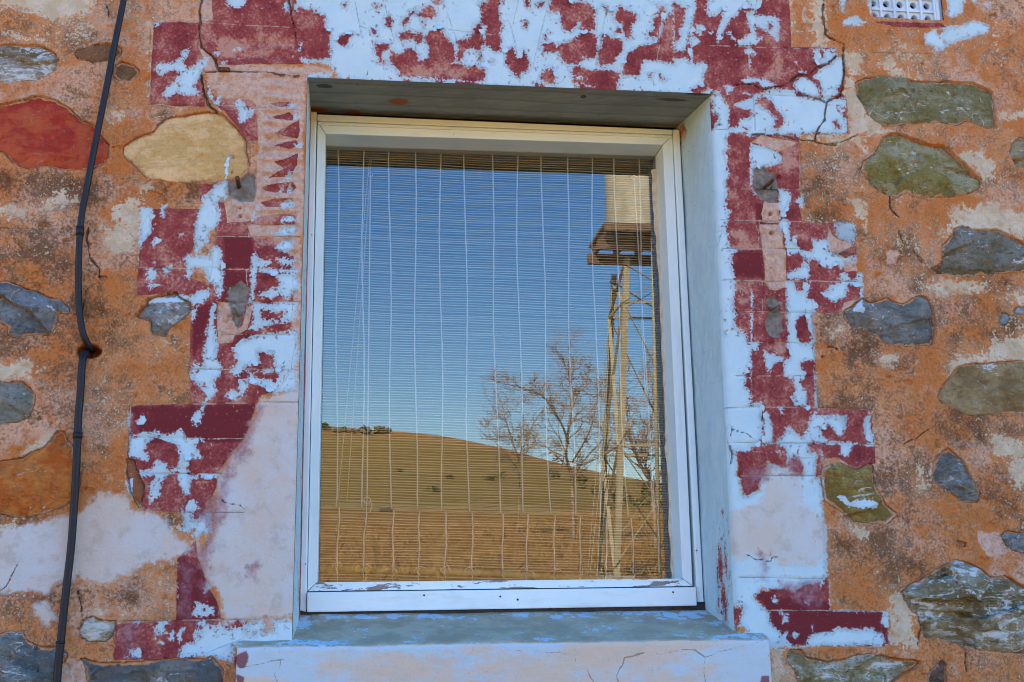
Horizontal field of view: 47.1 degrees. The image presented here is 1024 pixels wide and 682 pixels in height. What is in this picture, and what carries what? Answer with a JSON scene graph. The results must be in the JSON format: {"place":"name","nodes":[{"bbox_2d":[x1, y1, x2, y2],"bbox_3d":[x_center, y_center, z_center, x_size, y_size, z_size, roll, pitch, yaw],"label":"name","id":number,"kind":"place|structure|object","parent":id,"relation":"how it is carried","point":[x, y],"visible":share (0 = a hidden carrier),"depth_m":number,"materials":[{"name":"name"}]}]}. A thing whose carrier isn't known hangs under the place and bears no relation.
{"place":"outdoors","nodes":[
{"label":"outdoors","id":0,"kind":"place"},
{"bbox_2d":[0,0,1023,681],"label":"stone house","id":1,"kind":"structure","parent":0,"point":[836,212],"depth_m":2.76,"materials":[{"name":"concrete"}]},
{"bbox_2d":[53,0,126,681],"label":"black pipe","id":2,"kind":"object","parent":1,"relation":"attached to","point":[72,528],"visible":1,"depth_m":2.53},
{"bbox_2d":[293,145,670,596],"bbox_3d":[-0.065,0.057,3.006,0.946,1.240,0.036,1,-13,-8],"label":"bamboo blind","id":3,"kind":"object","parent":1,"relation":"hanging from","point":[419,570],"visible":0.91,"depth_m":3.00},
{"bbox_2d":[300,112,705,614],"bbox_3d":[-0.022,0.034,2.937,1.010,1.270,0.125,1,-13,-8],"label":"window","id":4,"kind":"structure","parent":1,"relation":"in","point":[684,590],"depth_m":2.91,"materials":[{"name":"white paint"}]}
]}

